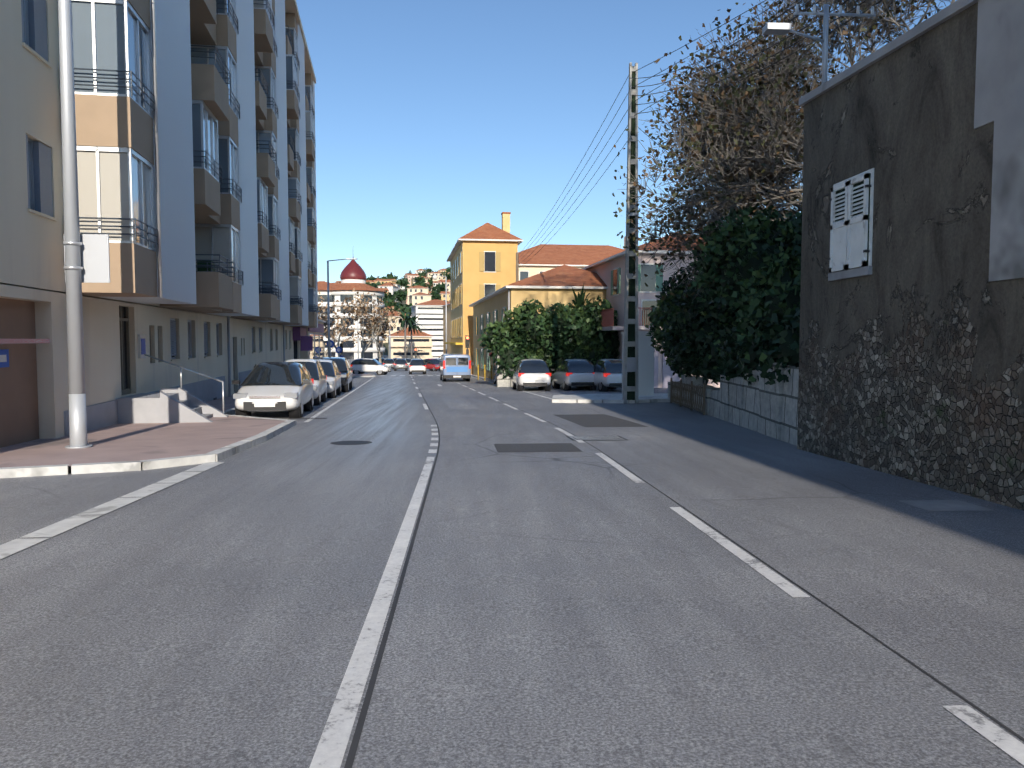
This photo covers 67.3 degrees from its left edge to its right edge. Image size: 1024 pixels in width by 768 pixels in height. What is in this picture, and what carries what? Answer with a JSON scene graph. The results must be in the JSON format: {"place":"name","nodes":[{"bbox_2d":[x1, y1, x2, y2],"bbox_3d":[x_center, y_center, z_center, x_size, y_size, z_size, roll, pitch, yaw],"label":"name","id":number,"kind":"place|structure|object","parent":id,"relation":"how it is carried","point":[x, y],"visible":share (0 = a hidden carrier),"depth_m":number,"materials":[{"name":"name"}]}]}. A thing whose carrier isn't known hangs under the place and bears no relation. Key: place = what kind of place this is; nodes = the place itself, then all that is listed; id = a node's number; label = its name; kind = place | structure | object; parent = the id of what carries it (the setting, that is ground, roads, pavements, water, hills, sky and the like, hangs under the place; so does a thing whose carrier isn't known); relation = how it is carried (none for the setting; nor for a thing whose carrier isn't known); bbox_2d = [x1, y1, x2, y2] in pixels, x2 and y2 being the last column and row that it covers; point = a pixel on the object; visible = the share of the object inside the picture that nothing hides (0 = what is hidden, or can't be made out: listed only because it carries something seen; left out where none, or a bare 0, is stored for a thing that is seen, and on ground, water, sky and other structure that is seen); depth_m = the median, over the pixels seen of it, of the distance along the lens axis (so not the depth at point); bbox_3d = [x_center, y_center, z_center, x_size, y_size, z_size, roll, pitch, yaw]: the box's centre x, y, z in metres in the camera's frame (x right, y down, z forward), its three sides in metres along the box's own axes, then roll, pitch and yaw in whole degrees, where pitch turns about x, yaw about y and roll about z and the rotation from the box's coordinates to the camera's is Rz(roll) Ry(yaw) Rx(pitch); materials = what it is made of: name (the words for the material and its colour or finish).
{"place":"outdoors","nodes":[
{"label":"outdoors","id":0,"kind":"place"},
{"bbox_2d":[0,374,372,467],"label":"pavement","id":1,"kind":"structure","parent":0,"point":[128,442],"depth_m":13.61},
{"bbox_2d":[58,0,109,448],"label":"pole","id":2,"kind":"object","parent":1,"relation":"on","point":[86,258],"visible":0.91,"depth_m":12.63,"materials":[{"name":"silver metal"}]},
{"bbox_2d":[327,339,333,356],"bbox_3d":[-14.964,-2.011,63.473,0.600,3.400,0.099,0,3,-7],"label":"blue sign","id":3,"kind":"object","parent":1,"relation":"on","point":[331,343],"visible":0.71,"depth_m":63.37,"materials":[{"name":"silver metal"}]},
{"bbox_2d":[336,346,341,356],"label":"blue sign","id":4,"kind":"object","parent":1,"relation":"on","point":[338,349],"visible":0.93,"depth_m":71.88,"materials":[{"name":"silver metal"}]},
{"bbox_2d":[327,258,357,356],"bbox_3d":[-13.615,-5.156,61.798,2.457,9.800,0.280,0,3,0],"label":"street lamp","id":5,"kind":"object","parent":1,"relation":"on","point":[328,311],"visible":0.87,"depth_m":61.66,"materials":[{"name":"silver metal"}]},
{"bbox_2d":[0,355,1023,767],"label":"road","id":6,"kind":"structure","parent":0,"point":[588,607],"depth_m":5.01,"materials":[{"name":"grey asphalt"}]},
{"bbox_2d":[0,374,374,477],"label":"kerb","id":7,"kind":"structure","parent":6,"relation":"on","point":[227,451],"depth_m":11.16,"materials":[{"name":"concrete"}]},
{"bbox_2d":[232,362,313,417],"bbox_3d":[-6.691,0.154,21.877,2.060,1.548,3.960,0,3,-8],"label":"parked car","id":8,"kind":"object","parent":6,"relation":"on","point":[275,386],"visible":0.98,"depth_m":20.82,"materials":[{"name":"white paint"}]},
{"bbox_2d":[283,359,326,405],"bbox_3d":[-7.488,-0.061,27.134,1.960,1.628,3.610,0,3,-8],"label":"white car","id":9,"kind":"object","parent":6,"relation":"on","point":[316,371],"visible":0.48,"depth_m":26.92,"materials":[{"name":"white paint"}]},
{"bbox_2d":[315,359,340,397],"bbox_3d":[-8.157,-0.215,32.202,2.080,1.598,4.110,0,3,-8],"label":"white car","id":10,"kind":"object","parent":6,"relation":"on","point":[332,371],"visible":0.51,"depth_m":31.66,"materials":[{"name":"white paint"}]},
{"bbox_2d":[320,357,352,391],"bbox_3d":[-8.846,-0.456,37.766,2.140,1.708,4.210,0,3,-8],"label":"black car","id":11,"kind":"object","parent":6,"relation":"on","point":[344,367],"visible":0.46,"depth_m":37.09,"materials":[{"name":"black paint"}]},
{"bbox_2d":[350,358,390,374],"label":"suv car","id":12,"kind":"object","parent":6,"relation":"on","point":[361,366],"visible":0.95,"depth_m":73.30,"materials":[{"name":"white paint"}]},
{"bbox_2d":[382,359,394,368],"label":"car","id":13,"kind":"object","parent":6,"relation":"on","point":[389,362],"visible":0.7,"depth_m":110.20,"materials":[{"name":"grey paint"}]},
{"bbox_2d":[394,359,408,370],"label":"car","id":14,"kind":"object","parent":6,"relation":"on","point":[400,363],"visible":0.97,"depth_m":98.19,"materials":[{"name":"grey paint"}]},
{"bbox_2d":[407,359,426,373],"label":"car","id":15,"kind":"object","parent":6,"relation":"on","point":[417,365],"visible":1,"depth_m":76.18,"materials":[{"name":"white paint"}]},
{"bbox_2d":[424,358,440,370],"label":"car","id":16,"kind":"object","parent":6,"relation":"on","point":[432,364],"visible":0.65,"depth_m":95.33,"materials":[{"name":"red paint"}]},
{"bbox_2d":[439,353,473,381],"bbox_3d":[-4.052,-1.189,54.368,2.360,1.919,5.031,0,3,-8],"label":"van","id":17,"kind":"object","parent":6,"relation":"on","point":[454,365],"visible":1,"depth_m":51.97,"materials":[{"name":"blue paint"}]},
{"bbox_2d":[494,368,496,383],"bbox_3d":[-0.788,-0.467,46.078,0.650,1.127,1.989,0,3,-3],"label":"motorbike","id":18,"kind":"object","parent":6,"relation":"on","point":[495,379],"visible":0.29,"depth_m":46.52,"materials":[{"name":"black metal"}]},
{"bbox_2d":[0,375,1023,767],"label":"road markings","id":19,"kind":"object","parent":6,"relation":"on","point":[332,743],"visible":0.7,"depth_m":5.98,"materials":[{"name":"paint"}]},
{"bbox_2d":[510,359,550,390],"bbox_3d":[0.951,-0.459,38.635,2.000,1.628,3.610,0,3,-5],"label":"car","id":20,"kind":"object","parent":6,"relation":"on","point":[532,373],"visible":0.99,"depth_m":37.02,"materials":[{"name":"white paint"}]},
{"bbox_2d":[477,295,619,381],"bbox_3d":[2.488,-2.493,43.373,8.928,5.050,2.943,-1,3,-10],"label":"hedge","id":21,"kind":"object","parent":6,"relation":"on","point":[552,338],"visible":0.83,"depth_m":42.62,"materials":[{"name":"green plant"}]},
{"bbox_2d":[471,374,669,402],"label":"kerb","id":22,"kind":"structure","parent":6,"relation":"on","point":[555,399],"depth_m":27.39,"materials":[{"name":"concrete"}]},
{"bbox_2d":[551,359,596,390],"bbox_3d":[3.132,-0.482,39.234,2.000,1.628,3.710,-1,3,-10],"label":"car","id":23,"kind":"object","parent":6,"relation":"on","point":[577,373],"visible":0.96,"depth_m":37.67,"materials":[{"name":"white paint"}]},
{"bbox_2d":[583,359,621,391],"bbox_3d":[4.731,-0.444,38.035,2.000,1.628,3.910,-1,3,-12],"label":"car","id":24,"kind":"object","parent":6,"relation":"on","point":[607,374],"visible":0.55,"depth_m":36.37,"materials":[{"name":"white paint"}]},
{"bbox_2d":[383,286,719,387],"bbox_3d":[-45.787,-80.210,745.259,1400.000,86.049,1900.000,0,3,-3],"label":"ground","id":25,"kind":"structure","parent":0,"point":[385,345],"depth_m":291.86,"materials":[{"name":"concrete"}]},
{"bbox_2d":[0,0,317,447],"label":"apartment block","id":26,"kind":"structure","parent":25,"relation":"on","point":[196,145],"depth_m":17.64,"materials":[{"name":"white paint"}]},
{"bbox_2d":[300,319,325,359],"bbox_3d":[-20.185,-2.227,61.637,9.200,6.718,11.700,0,3,-8],"label":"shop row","id":27,"kind":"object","parent":25,"relation":"on","point":[317,352],"visible":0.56,"depth_m":61.85,"materials":[{"name":"concrete"}]},
{"bbox_2d":[319,312,359,356],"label":"plane tree","id":28,"kind":"object","parent":25,"relation":"on","point":[338,327],"visible":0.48,"depth_m":118.67,"materials":[{"name":"brown plant"}]},
{"bbox_2d":[318,291,374,356],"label":"plane tree","id":29,"kind":"object","parent":25,"relation":"on","point":[347,309],"visible":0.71,"depth_m":95.71,"materials":[{"name":"brown plant"}]},
{"bbox_2d":[317,260,386,358],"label":"dome building","id":30,"kind":"structure","parent":25,"relation":"on","point":[352,275],"depth_m":207.51,"materials":[{"name":"white paint"}]},
{"bbox_2d":[357,316,365,358],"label":"street lamp","id":31,"kind":"object","parent":25,"relation":"on","point":[358,338],"visible":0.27,"depth_m":119.76,"materials":[{"name":"silver metal"}]},
{"bbox_2d":[355,315,391,362],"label":"plane tree","id":32,"kind":"object","parent":25,"relation":"on","point":[370,326],"visible":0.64,"depth_m":109.23,"materials":[{"name":"brown plant"}]},
{"bbox_2d":[347,288,404,357],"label":"plane tree","id":33,"kind":"object","parent":25,"relation":"on","point":[382,314],"visible":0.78,"depth_m":103.91,"materials":[{"name":"brown plant"}]},
{"bbox_2d":[317,269,449,342],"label":"hillside houses","id":34,"kind":"structure","parent":25,"relation":"on","point":[417,294],"depth_m":437.72,"materials":[{"name":"paint"}]},
{"bbox_2d":[389,322,390,358],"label":"street lamp","id":35,"kind":"object","parent":25,"relation":"on","point":[389,343],"visible":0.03,"depth_m":134.81,"materials":[{"name":"silver metal"}]},
{"bbox_2d":[337,267,449,321],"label":"hill trees","id":36,"kind":"object","parent":25,"relation":"on","point":[401,296],"visible":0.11,"depth_m":463.58,"materials":[{"name":"green plant"}]},
{"bbox_2d":[390,310,419,358],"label":"palm","id":37,"kind":"object","parent":25,"relation":"on","point":[406,316],"visible":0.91,"depth_m":149.66,"materials":[{"name":"green plant"}]},
{"bbox_2d":[399,315,425,358],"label":"palm","id":38,"kind":"object","parent":25,"relation":"on","point":[415,326],"visible":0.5,"depth_m":155.02,"materials":[{"name":"green plant"}]},
{"bbox_2d":[386,299,450,358],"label":"valley blocks","id":39,"kind":"structure","parent":25,"relation":"on","point":[431,319],"depth_m":176.61,"materials":[{"name":"paint"}]},
{"bbox_2d":[433,274,446,353],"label":"street lamp","id":40,"kind":"object","parent":25,"relation":"on","point":[435,277],"visible":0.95,"depth_m":91.49,"materials":[{"name":"silver metal"}]},
{"bbox_2d":[465,335,469,354],"bbox_3d":[-3.524,-2.039,60.913,0.320,3.600,0.380,0,3,-7],"label":"traffic light","id":41,"kind":"object","parent":25,"relation":"on","point":[467,341],"visible":0.88,"depth_m":60.79,"materials":[{"name":"black plastic"}]},
{"bbox_2d":[445,212,522,373],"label":"tall yellow house","id":42,"kind":"structure","parent":25,"relation":"on","point":[481,259],"depth_m":71.55,"materials":[{"name":"paint"}]},
{"bbox_2d":[477,365,495,380],"bbox_3d":[-1.441,-0.676,52.654,0.192,1.425,9.155,-1,3,-13],"label":"bollard chain","id":43,"kind":"object","parent":25,"relation":"on","point":[491,369],"visible":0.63,"depth_m":54.81,"materials":[{"name":"yellow metal"}]},
{"bbox_2d":[516,252,518,281],"bbox_3d":[0.386,-4.943,57.813,0.240,9.800,0.240,1,3,19],"label":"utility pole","id":44,"kind":"object","parent":25,"relation":"on","point":[517,267],"visible":0.35,"depth_m":57.53,"materials":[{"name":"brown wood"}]},
{"bbox_2d":[497,351,561,386],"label":"forecourt wall","id":45,"kind":"structure","parent":25,"relation":"on","point":[507,381],"depth_m":42.75,"materials":[{"name":"concrete"}]},
{"bbox_2d":[469,265,607,378],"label":"house","id":46,"kind":"structure","parent":25,"relation":"on","point":[553,286],"depth_m":46.41,"materials":[{"name":"paint"}]},
{"bbox_2d":[518,236,625,280],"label":"building","id":47,"kind":"structure","parent":25,"relation":"on","point":[546,257],"depth_m":94.76,"materials":[{"name":"ceramic"}]},
{"bbox_2d":[563,284,596,308],"bbox_3d":[3.945,-2.808,45.440,3.723,6.303,3.484,-3,4,-39],"label":"yucca palm","id":48,"kind":"object","parent":25,"relation":"on","point":[579,300],"visible":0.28,"depth_m":45.02,"materials":[{"name":"green plant"}]},
{"bbox_2d":[622,62,638,403],"bbox_3d":[4.173,-5.074,26.721,0.520,11.900,0.330,0,3,-3],"label":"concrete pole","id":49,"kind":"object","parent":25,"relation":"on","point":[630,370],"visible":0.91,"depth_m":26.74,"materials":[{"name":"grey concrete"}]},
{"bbox_2d":[621,331,653,395],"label":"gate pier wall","id":50,"kind":"structure","parent":25,"relation":"on","point":[645,368],"depth_m":30.22,"materials":[{"name":"grey concrete"}]},
{"bbox_2d":[581,232,719,387],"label":"pink house","id":51,"kind":"structure","parent":25,"relation":"on","point":[610,271],"depth_m":41.04,"materials":[{"name":"paint"}]},
{"bbox_2d":[668,363,798,445],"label":"stone wall","id":52,"kind":"structure","parent":25,"relation":"on","point":[762,407],"depth_m":16.61,"materials":[{"name":"stone"}]},
{"bbox_2d":[670,378,705,414],"bbox_3d":[5.481,0.378,24.242,0.066,1.129,5.696,0,3,2],"label":"trellis fence","id":53,"kind":"object","parent":52,"relation":"attached to","point":[691,390],"visible":0.97,"depth_m":23.79,"materials":[{"name":"brown wood"}]},
{"bbox_2d":[645,203,801,385],"bbox_3d":[7.483,-2.168,20.930,6.217,4.909,16.376,0,3,2],"label":"ivy hedge","id":54,"kind":"object","parent":52,"relation":"on","point":[757,280],"visible":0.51,"depth_m":18.38,"materials":[{"name":"green plant"}]},
{"bbox_2d":[612,0,954,325],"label":"tree","id":55,"kind":"object","parent":25,"relation":"on","point":[750,137],"visible":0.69,"depth_m":20.24,"materials":[{"name":"brown plant"}]},
{"bbox_2d":[762,0,1023,510],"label":"building","id":56,"kind":"structure","parent":25,"relation":"on","point":[911,351],"depth_m":9.77,"materials":[{"name":"stone"}]},
{"bbox_2d":[518,0,881,268],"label":"overhead wires","id":57,"kind":"object","parent":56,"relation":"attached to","point":[702,79],"visible":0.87,"depth_m":20.27,"materials":[{"name":"black plastic"}]},
{"bbox_2d":[472,374,667,399],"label":"pavement","id":58,"kind":"structure","parent":0,"point":[609,396],"depth_m":29.55,"materials":[{"name":"concrete"}]},
{"bbox_2d":[296,0,956,282],"label":"sky","id":59,"kind":"structure","parent":0,"point":[435,120],"materials":[{"name":"blue"}]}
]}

